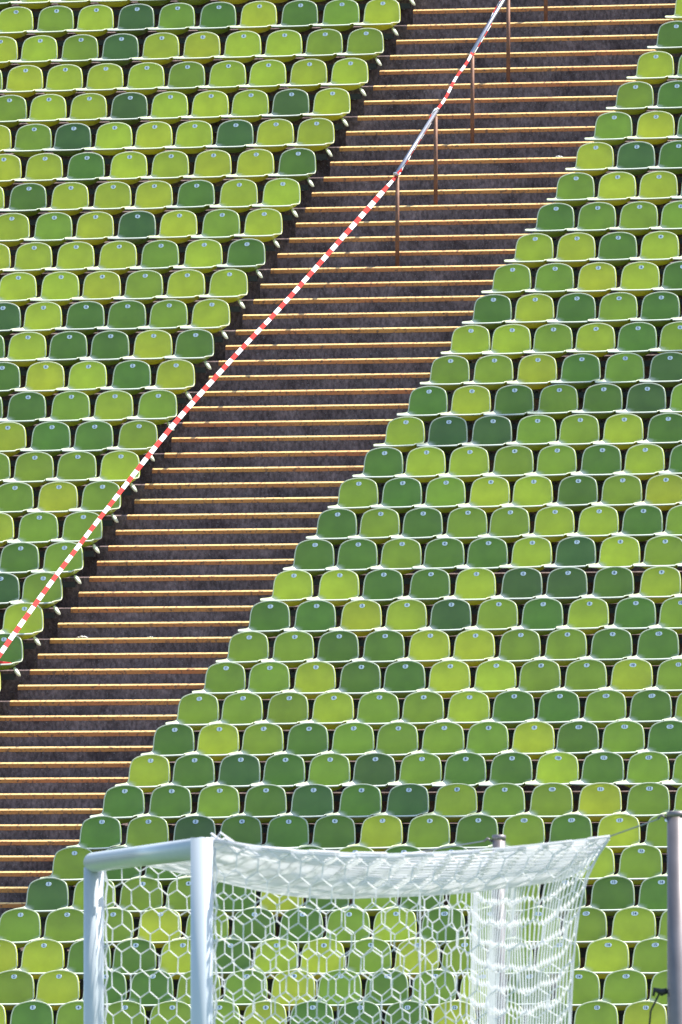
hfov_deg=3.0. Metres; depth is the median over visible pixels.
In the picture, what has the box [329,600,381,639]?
stadium seat
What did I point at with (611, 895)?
stadium seat
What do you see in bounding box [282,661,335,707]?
stadium seat
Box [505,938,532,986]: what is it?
stadium seat
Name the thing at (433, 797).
seat rail
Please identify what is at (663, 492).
stadium seat
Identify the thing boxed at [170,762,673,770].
seat rail
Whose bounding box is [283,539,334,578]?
stadium seat
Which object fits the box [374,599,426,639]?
stadium seat
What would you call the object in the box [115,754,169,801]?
stadium seat
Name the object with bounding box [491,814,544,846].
stadium seat
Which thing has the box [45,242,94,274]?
stadium seat
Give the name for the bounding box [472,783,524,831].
stadium seat
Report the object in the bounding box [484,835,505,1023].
net pole
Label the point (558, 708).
stadium seat
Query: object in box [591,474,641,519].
stadium seat
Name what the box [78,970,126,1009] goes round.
stadium seat
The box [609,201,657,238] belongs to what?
stadium seat
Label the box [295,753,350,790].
stadium seat
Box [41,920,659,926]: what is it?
seat rail
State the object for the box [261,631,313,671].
stadium seat
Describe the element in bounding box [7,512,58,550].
stadium seat
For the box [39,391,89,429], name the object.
stadium seat
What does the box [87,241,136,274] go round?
stadium seat
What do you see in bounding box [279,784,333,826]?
stadium seat
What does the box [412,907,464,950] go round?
stadium seat
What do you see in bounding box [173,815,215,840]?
stadium seat
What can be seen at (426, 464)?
stadium seat
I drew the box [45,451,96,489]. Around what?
stadium seat
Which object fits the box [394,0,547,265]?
handrail
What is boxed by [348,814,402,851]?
stadium seat
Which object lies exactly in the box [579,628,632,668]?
stadium seat
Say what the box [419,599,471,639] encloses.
stadium seat
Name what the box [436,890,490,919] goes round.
stadium seat
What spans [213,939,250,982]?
stadium seat
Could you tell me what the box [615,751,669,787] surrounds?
stadium seat
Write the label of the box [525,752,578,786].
stadium seat
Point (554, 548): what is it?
seat rail
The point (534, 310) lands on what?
stadium seat
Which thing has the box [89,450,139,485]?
stadium seat
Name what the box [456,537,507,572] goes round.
stadium seat
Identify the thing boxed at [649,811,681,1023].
net pole
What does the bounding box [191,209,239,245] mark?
stadium seat
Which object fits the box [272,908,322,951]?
stadium seat
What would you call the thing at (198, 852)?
football goal
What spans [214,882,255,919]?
stadium seat
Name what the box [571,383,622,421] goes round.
stadium seat
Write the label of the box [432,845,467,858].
stadium seat
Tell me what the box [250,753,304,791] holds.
stadium seat
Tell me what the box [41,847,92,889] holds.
stadium seat
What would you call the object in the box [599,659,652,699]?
stadium seat
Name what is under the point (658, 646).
stadium seat
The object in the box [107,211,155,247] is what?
stadium seat
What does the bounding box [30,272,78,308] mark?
stadium seat
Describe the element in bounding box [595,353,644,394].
stadium seat
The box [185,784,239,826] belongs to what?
stadium seat
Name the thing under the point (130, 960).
stadium seat
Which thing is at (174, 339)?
seat rail
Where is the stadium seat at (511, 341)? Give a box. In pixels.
[481,324,530,362]
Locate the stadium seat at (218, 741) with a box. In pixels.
[185,723,238,764]
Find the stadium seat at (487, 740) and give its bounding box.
[454,721,508,762]
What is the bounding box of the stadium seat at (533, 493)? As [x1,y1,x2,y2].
[501,475,552,517]
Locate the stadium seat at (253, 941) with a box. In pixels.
[228,908,274,951]
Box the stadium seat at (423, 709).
[390,691,443,737]
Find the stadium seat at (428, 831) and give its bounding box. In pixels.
[397,814,449,851]
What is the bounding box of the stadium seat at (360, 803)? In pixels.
[326,784,381,825]
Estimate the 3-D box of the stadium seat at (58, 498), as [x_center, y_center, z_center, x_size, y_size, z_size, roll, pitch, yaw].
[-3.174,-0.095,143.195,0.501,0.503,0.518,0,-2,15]
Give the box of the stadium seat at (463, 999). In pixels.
[454,970,486,1013]
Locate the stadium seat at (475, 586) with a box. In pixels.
[443,568,495,613]
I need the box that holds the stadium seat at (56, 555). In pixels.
[31,542,83,581]
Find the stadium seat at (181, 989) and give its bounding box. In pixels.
[172,971,220,1005]
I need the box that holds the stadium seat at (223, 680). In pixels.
[192,662,245,702]
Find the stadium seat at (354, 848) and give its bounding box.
[338,845,373,852]
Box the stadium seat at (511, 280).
[481,264,530,301]
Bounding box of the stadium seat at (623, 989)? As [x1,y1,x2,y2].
[598,969,646,1013]
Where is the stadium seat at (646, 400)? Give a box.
[615,383,665,426]
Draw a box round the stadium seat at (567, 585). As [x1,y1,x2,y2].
[535,567,587,607]
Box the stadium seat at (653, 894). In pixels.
[633,876,666,924]
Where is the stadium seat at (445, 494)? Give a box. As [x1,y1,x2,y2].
[414,477,465,515]
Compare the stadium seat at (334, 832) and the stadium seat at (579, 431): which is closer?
the stadium seat at (334, 832)
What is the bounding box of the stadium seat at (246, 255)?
[216,239,265,275]
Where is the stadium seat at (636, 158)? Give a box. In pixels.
[607,141,654,177]
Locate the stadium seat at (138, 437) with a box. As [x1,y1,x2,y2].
[106,420,157,454]
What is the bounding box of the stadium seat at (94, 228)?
[64,212,113,247]
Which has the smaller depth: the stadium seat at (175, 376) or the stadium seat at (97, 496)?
the stadium seat at (97, 496)
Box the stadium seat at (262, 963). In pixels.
[248,939,296,982]
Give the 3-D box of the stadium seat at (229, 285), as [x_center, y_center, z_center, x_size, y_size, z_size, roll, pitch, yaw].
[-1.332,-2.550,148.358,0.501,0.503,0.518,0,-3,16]
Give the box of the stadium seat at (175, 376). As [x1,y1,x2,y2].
[145,359,194,397]
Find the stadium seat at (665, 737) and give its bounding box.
[637,720,681,761]
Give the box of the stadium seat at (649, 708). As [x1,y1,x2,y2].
[618,689,671,730]
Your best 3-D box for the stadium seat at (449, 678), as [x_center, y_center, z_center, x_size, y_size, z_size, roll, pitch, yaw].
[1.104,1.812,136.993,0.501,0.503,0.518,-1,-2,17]
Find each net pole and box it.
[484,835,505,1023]
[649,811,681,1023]
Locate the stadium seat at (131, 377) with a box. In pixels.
[100,360,150,397]
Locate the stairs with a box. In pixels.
[0,4,674,949]
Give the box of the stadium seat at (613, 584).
[581,566,633,606]
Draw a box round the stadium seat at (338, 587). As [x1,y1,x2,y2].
[306,569,358,609]
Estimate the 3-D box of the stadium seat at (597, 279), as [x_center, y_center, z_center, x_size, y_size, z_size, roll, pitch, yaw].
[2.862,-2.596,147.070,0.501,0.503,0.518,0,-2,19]
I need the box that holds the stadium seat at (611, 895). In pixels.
[586,876,634,924]
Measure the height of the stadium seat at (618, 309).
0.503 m
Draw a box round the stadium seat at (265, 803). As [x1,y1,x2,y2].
[233,784,286,826]
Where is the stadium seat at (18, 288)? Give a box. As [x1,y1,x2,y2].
[0,272,36,305]
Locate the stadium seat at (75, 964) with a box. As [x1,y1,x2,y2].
[62,940,110,988]
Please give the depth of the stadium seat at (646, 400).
143.82 m
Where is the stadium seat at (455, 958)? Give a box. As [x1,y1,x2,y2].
[435,938,485,988]
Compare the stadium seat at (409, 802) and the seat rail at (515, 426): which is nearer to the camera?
the stadium seat at (409, 802)
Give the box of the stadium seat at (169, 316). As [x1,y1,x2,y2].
[137,300,187,333]
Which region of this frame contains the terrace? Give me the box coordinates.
[0,0,681,1023]
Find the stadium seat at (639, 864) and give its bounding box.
[611,844,662,893]
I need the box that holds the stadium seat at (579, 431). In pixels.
[549,414,599,456]
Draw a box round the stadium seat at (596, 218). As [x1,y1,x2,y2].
[566,202,615,239]
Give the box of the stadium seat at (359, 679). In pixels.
[327,661,380,707]
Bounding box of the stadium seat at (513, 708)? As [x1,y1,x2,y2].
[481,690,534,731]
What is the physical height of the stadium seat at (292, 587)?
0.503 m
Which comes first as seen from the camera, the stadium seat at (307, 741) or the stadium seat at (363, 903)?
the stadium seat at (363, 903)
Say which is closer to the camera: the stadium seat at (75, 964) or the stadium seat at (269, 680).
the stadium seat at (75, 964)
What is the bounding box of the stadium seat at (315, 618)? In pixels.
[283,600,335,640]
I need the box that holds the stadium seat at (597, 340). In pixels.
[565,323,614,357]
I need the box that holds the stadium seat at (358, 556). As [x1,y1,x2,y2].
[325,538,377,577]
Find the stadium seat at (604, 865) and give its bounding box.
[574,846,614,893]
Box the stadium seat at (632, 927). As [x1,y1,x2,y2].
[603,907,655,956]
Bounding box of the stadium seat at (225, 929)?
[172,908,228,939]
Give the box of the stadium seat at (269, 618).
[238,600,289,640]
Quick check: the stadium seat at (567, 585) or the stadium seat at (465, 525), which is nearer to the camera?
the stadium seat at (567, 585)
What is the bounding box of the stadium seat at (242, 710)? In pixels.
[209,692,262,733]
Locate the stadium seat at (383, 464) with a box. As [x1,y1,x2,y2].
[352,447,403,485]
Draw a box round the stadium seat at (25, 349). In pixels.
[0,332,46,369]
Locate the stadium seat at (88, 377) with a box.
[56,361,106,394]
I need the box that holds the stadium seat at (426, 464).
[394,446,445,490]
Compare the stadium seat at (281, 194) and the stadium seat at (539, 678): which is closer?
the stadium seat at (539, 678)
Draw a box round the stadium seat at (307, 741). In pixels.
[274,722,328,764]
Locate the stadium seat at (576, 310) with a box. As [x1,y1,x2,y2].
[547,293,595,335]
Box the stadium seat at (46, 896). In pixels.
[15,877,68,920]
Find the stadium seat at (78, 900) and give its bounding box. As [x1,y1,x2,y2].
[60,878,115,911]
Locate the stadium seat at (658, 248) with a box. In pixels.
[630,231,678,268]
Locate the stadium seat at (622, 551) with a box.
[588,536,639,569]
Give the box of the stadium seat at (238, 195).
[209,179,257,215]
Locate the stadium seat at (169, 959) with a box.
[155,939,190,988]
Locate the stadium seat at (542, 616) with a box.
[511,598,562,638]
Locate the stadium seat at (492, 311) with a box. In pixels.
[462,294,511,333]
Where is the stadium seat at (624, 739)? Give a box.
[591,720,644,762]
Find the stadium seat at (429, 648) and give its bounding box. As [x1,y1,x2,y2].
[397,629,449,670]
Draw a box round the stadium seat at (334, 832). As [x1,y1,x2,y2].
[305,815,355,850]
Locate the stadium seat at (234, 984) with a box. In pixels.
[217,970,267,1013]
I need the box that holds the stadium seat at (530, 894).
[505,884,539,919]
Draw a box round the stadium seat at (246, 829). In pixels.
[220,815,261,844]
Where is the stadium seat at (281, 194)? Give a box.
[252,178,300,214]
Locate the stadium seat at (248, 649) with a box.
[215,631,268,671]
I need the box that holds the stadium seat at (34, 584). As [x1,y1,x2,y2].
[10,572,62,611]
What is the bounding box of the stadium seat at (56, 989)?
[32,970,79,1013]
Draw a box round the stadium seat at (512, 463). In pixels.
[482,445,533,489]
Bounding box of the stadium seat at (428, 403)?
[396,386,447,424]
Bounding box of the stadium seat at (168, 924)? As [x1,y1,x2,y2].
[128,908,181,956]
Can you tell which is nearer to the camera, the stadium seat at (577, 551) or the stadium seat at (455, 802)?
the stadium seat at (455, 802)
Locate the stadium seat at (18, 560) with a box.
[0,542,39,581]
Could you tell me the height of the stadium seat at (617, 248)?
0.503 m
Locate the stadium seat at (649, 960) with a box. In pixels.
[629,938,666,982]
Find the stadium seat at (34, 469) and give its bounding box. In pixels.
[3,452,53,490]
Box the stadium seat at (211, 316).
[180,299,229,333]
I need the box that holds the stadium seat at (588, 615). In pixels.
[556,597,608,637]
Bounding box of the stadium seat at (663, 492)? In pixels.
[634,474,681,515]
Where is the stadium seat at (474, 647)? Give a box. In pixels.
[441,629,494,669]
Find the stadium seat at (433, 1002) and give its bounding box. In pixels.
[409,970,455,1019]
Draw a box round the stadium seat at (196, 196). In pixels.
[166,180,214,216]
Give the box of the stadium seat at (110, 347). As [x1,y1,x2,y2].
[79,330,129,370]
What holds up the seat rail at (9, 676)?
attached to the terrace
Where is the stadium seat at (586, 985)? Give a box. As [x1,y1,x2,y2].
[551,969,599,1019]
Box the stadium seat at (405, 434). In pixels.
[373,416,424,455]
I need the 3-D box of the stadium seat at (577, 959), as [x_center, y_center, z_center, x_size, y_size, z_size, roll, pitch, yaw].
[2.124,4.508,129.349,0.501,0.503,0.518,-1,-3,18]
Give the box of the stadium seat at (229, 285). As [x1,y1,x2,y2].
[198,269,247,305]
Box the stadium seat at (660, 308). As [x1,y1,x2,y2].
[630,291,679,329]
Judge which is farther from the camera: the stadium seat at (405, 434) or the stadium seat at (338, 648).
the stadium seat at (405, 434)
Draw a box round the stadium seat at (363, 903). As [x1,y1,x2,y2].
[340,897,396,919]
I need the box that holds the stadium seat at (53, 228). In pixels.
[23,212,72,248]
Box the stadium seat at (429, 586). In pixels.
[397,568,449,608]
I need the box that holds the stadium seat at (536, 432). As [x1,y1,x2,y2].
[506,415,556,453]
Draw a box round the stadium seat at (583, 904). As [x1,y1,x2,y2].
[532,877,585,919]
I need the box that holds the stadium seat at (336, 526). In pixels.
[306,508,356,547]
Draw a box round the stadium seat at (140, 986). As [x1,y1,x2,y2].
[125,970,173,1019]
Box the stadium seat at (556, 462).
[525,445,576,489]
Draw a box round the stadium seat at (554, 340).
[523,323,572,357]
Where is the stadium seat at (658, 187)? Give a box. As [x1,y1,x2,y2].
[630,171,677,207]
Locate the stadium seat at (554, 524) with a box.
[522,506,574,545]
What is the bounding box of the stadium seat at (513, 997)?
[508,970,550,1009]
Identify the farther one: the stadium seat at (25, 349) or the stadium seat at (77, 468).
the stadium seat at (25, 349)
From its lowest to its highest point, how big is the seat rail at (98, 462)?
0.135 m
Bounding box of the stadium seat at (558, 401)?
[527,384,577,422]
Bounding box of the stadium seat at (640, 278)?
[611,262,659,299]
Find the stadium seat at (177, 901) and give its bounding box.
[159,877,190,919]
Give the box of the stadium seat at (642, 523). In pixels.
[611,505,662,544]
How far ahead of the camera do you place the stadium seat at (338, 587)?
139.97 m
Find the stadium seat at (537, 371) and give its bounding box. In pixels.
[507,354,556,397]
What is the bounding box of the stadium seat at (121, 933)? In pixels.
[78,908,133,951]
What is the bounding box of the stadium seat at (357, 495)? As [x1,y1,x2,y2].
[327,478,378,516]
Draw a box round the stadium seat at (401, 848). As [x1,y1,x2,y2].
[385,845,420,852]
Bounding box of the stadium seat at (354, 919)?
[319,907,369,950]
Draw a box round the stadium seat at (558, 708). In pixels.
[526,690,579,731]
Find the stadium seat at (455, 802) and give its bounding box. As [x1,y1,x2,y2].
[423,783,477,825]
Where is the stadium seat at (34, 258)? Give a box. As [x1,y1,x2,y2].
[2,242,51,275]
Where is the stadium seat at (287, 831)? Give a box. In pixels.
[259,815,308,848]
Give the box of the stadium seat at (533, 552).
[499,537,551,570]
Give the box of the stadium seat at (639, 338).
[607,322,656,356]
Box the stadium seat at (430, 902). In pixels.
[397,895,443,925]
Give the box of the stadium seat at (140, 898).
[113,877,162,925]
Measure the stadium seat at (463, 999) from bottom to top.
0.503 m
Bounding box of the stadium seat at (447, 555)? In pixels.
[412,538,464,572]
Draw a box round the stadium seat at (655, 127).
[627,111,674,147]
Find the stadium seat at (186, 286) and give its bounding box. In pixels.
[155,269,204,305]
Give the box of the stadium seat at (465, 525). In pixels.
[436,507,487,551]
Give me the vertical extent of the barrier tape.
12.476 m
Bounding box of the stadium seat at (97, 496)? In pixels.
[68,481,120,515]
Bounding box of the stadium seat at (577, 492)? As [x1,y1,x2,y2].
[546,475,597,514]
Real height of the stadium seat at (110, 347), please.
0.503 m
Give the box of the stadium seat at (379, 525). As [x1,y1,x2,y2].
[348,508,399,547]
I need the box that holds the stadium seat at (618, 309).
[588,292,637,329]
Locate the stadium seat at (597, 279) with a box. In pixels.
[566,262,616,299]
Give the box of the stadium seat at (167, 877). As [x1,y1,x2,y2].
[134,866,187,888]
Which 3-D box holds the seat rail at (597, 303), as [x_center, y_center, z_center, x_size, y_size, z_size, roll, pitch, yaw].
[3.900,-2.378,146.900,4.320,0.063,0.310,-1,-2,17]
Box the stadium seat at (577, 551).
[543,536,595,570]
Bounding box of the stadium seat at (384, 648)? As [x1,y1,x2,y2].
[352,630,404,670]
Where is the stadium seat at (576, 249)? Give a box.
[546,233,595,272]
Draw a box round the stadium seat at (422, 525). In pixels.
[391,507,442,546]
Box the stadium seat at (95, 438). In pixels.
[62,421,113,455]
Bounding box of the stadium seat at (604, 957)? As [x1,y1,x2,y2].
[575,938,628,982]
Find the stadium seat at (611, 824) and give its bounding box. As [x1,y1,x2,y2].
[597,813,639,856]
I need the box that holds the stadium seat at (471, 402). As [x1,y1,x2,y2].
[440,385,490,423]
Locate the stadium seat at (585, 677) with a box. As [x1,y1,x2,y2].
[554,659,606,700]
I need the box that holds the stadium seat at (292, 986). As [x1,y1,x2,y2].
[266,970,314,1019]
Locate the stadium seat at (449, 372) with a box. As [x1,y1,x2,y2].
[420,355,469,393]
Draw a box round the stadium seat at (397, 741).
[364,722,418,763]
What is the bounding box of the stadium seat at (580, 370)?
[550,353,600,391]
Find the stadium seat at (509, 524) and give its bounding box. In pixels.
[477,506,529,545]
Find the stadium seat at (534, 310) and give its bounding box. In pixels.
[505,294,553,331]
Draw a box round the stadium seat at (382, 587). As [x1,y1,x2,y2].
[350,569,403,608]
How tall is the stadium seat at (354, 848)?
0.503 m
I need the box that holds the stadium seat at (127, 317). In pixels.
[96,300,145,334]
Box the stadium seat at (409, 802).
[374,783,428,825]
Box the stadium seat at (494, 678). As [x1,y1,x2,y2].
[462,660,515,700]
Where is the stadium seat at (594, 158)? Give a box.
[565,142,613,178]
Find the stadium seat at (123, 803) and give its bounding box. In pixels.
[90,785,144,826]
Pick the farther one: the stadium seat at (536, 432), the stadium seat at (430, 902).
the stadium seat at (536, 432)
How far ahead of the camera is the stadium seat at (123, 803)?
134.94 m
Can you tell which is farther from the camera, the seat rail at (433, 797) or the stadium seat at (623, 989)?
the seat rail at (433, 797)
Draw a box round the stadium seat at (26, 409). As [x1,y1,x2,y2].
[0,392,45,429]
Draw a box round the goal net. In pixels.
[104,819,658,1023]
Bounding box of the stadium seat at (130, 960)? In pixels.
[110,939,156,988]
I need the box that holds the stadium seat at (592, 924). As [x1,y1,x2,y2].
[561,907,606,956]
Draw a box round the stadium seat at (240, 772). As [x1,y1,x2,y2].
[206,754,260,795]
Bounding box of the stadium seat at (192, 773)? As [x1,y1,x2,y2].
[161,754,214,795]
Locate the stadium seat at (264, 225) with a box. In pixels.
[233,208,282,244]
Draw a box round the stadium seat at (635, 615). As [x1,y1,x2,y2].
[604,597,655,637]
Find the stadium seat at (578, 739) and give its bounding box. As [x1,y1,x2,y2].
[545,721,598,762]
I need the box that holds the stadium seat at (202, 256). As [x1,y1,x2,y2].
[173,239,222,276]
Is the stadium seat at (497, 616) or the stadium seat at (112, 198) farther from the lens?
the stadium seat at (112, 198)
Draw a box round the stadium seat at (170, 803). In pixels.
[137,785,191,826]
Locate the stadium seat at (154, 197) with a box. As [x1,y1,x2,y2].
[124,181,172,216]
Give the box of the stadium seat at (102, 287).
[71,271,120,304]
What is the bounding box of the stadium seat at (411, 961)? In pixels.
[389,938,438,988]
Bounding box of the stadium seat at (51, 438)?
[20,421,70,455]
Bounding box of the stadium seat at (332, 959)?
[295,939,344,985]
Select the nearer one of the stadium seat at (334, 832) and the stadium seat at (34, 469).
the stadium seat at (334, 832)
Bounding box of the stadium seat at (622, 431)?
[592,413,643,452]
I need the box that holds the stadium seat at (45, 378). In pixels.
[14,361,64,399]
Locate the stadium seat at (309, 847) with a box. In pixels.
[295,846,324,849]
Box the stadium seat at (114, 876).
[105,846,141,894]
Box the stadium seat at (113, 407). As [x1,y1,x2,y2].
[82,390,132,428]
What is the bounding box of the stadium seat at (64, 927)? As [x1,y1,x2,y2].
[31,908,83,951]
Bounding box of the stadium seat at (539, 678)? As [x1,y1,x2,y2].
[507,659,560,706]
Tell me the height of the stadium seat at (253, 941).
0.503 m
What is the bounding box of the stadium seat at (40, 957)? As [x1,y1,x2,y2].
[15,939,63,982]
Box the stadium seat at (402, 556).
[370,538,421,576]
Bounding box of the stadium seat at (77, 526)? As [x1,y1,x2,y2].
[50,511,102,550]
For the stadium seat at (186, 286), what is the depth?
148.67 m
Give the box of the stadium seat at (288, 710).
[254,692,308,733]
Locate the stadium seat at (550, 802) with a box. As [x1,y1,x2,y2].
[520,783,572,830]
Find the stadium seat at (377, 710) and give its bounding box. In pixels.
[346,691,398,738]
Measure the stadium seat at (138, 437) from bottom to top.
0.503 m
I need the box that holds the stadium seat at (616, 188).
[587,172,635,208]
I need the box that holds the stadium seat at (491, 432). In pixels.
[462,415,511,459]
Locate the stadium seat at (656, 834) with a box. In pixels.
[635,813,666,861]
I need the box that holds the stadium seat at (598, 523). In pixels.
[566,505,618,544]
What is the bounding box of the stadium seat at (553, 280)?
[525,263,573,300]
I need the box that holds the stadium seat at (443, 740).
[411,722,464,763]
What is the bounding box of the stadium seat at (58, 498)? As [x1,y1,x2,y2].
[27,481,77,520]
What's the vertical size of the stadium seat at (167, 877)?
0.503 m
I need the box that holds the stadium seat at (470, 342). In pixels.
[440,325,489,362]
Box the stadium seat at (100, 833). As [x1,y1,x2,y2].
[66,816,121,851]
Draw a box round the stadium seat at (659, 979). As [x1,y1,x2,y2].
[647,970,666,1010]
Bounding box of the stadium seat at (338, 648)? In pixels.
[306,630,358,672]
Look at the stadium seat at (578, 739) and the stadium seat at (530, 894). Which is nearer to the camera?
the stadium seat at (530, 894)
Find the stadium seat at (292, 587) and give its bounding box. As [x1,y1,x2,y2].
[260,570,312,609]
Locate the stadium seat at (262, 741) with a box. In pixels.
[229,723,283,764]
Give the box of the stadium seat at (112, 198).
[82,181,131,217]
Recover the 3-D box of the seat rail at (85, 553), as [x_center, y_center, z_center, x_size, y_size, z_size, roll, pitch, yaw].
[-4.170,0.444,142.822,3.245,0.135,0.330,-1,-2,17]
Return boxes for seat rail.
[0,270,262,284]
[0,544,99,556]
[0,606,60,618]
[0,667,20,679]
[2,58,381,76]
[2,391,191,405]
[3,179,313,195]
[4,330,227,345]
[6,1014,623,1020]
[10,118,347,135]
[10,239,279,255]
[10,456,154,465]
[13,514,118,526]
[17,27,398,46]
[18,951,633,957]
[19,575,81,587]
[20,148,332,165]
[20,300,244,314]
[20,361,210,375]
[23,636,40,648]
[26,88,365,105]
[26,422,173,435]
[29,209,297,224]
[32,0,414,16]
[33,483,136,496]
[34,983,650,988]
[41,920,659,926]
[69,888,639,895]
[121,825,646,832]
[146,794,675,801]
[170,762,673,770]
[195,731,648,739]
[218,700,676,708]
[245,669,657,677]
[268,638,681,646]
[290,607,660,615]
[312,576,681,584]
[334,545,645,553]
[356,514,666,522]
[377,483,646,491]
[403,452,670,460]
[424,422,648,430]
[447,391,671,399]
[469,360,651,368]
[490,330,660,337]
[511,299,681,306]
[530,269,663,276]
[552,238,681,245]
[574,208,662,214]
[593,177,681,184]
[613,148,660,153]
[614,856,666,862]
[631,117,679,123]
[652,87,659,92]
[673,57,679,62]
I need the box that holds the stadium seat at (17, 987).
[0,970,34,1013]
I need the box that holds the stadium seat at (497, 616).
[465,598,517,638]
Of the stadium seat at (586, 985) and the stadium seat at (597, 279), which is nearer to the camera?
the stadium seat at (586, 985)
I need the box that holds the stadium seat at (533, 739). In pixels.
[500,721,554,762]
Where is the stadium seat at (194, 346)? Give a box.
[164,329,213,366]
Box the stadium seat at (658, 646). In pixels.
[627,627,678,668]
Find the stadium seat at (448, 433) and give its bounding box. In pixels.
[417,416,467,454]
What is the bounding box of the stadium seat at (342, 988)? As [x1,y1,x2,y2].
[313,970,361,1019]
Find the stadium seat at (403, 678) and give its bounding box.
[372,660,425,701]
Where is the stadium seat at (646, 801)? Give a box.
[616,782,669,824]
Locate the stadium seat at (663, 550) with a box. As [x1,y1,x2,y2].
[633,535,681,569]
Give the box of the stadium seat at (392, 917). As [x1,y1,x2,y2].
[364,907,416,949]
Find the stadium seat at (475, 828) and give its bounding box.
[444,814,498,851]
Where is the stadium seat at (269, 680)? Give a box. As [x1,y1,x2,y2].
[237,661,289,702]
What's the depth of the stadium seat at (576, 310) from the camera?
146.49 m
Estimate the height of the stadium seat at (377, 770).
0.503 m
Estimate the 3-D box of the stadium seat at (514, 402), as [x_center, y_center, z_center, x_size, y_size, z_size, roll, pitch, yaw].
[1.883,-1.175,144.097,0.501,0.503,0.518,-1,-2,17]
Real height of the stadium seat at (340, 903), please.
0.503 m
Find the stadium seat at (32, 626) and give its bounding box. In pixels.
[0,603,43,642]
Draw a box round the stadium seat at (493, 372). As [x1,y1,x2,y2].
[463,355,512,392]
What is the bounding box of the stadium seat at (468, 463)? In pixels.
[438,446,488,490]
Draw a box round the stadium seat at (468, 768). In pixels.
[432,752,486,787]
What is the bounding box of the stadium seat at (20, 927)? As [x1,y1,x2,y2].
[0,908,40,951]
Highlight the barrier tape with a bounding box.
[0,0,500,657]
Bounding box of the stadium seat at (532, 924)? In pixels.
[517,907,559,956]
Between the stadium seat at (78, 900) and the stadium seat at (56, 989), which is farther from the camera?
the stadium seat at (78, 900)
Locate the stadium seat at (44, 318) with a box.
[12,302,61,335]
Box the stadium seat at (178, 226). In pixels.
[148,210,196,246]
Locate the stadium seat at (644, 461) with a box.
[613,444,664,483]
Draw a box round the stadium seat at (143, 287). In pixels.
[113,270,162,304]
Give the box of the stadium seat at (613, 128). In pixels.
[584,112,632,147]
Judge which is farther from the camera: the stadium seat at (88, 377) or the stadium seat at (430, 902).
the stadium seat at (88, 377)
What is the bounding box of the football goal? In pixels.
[83,837,215,1023]
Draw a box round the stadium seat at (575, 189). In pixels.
[546,173,594,209]
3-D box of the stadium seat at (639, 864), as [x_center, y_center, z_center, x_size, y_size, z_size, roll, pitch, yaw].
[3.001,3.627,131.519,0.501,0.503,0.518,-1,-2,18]
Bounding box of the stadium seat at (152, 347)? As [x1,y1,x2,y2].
[122,330,172,367]
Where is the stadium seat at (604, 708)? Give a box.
[572,690,625,731]
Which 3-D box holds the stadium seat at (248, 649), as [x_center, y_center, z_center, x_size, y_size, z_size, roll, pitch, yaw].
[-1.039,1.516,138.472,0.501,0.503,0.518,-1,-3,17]
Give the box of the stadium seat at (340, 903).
[300,898,349,925]
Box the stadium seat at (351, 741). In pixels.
[321,722,373,763]
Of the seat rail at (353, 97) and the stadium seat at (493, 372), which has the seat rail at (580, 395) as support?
the stadium seat at (493, 372)
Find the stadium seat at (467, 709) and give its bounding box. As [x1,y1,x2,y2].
[436,691,489,731]
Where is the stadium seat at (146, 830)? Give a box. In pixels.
[116,815,168,846]
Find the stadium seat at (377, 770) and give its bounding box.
[342,753,395,789]
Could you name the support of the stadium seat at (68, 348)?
on the seat rail at (153, 370)
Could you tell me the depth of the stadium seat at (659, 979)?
128.39 m
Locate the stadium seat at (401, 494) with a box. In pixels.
[370,477,421,516]
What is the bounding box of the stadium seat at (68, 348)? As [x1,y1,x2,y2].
[37,331,87,368]
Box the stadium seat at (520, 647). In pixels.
[488,629,540,675]
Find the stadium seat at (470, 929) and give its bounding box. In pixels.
[461,907,509,951]
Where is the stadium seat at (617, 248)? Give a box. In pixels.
[589,232,636,269]
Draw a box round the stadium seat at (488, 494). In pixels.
[458,476,509,515]
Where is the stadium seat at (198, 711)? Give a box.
[165,693,218,738]
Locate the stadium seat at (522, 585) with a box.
[490,567,542,607]
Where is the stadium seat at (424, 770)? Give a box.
[387,753,441,789]
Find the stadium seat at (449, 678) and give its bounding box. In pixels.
[417,660,470,706]
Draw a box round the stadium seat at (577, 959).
[530,938,579,982]
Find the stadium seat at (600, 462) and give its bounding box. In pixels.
[570,444,621,488]
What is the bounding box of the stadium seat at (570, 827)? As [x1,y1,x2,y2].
[539,814,592,845]
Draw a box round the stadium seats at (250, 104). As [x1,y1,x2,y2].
[0,0,681,1023]
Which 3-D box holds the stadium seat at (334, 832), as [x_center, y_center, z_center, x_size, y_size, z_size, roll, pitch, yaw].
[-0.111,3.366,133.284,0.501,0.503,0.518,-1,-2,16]
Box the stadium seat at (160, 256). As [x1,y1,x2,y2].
[129,240,178,273]
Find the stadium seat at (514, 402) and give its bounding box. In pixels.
[483,385,533,424]
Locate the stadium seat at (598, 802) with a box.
[568,783,621,824]
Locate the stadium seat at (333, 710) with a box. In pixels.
[299,692,353,732]
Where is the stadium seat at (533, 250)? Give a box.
[504,233,553,270]
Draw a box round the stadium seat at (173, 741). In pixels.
[140,723,194,764]
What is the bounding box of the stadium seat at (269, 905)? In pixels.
[253,892,303,925]
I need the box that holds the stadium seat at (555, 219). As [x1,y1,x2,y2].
[525,203,574,239]
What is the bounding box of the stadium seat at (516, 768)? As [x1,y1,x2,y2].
[478,752,532,787]
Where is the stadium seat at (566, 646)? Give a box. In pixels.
[533,628,586,669]
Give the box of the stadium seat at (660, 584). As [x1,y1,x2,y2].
[628,566,680,606]
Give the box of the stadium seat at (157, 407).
[126,390,176,427]
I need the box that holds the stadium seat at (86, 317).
[54,301,104,337]
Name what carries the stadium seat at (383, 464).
on the seat rail at (556, 487)
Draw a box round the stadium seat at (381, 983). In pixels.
[360,970,408,1018]
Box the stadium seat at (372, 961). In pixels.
[343,938,391,988]
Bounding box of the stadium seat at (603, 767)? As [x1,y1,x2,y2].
[569,751,623,786]

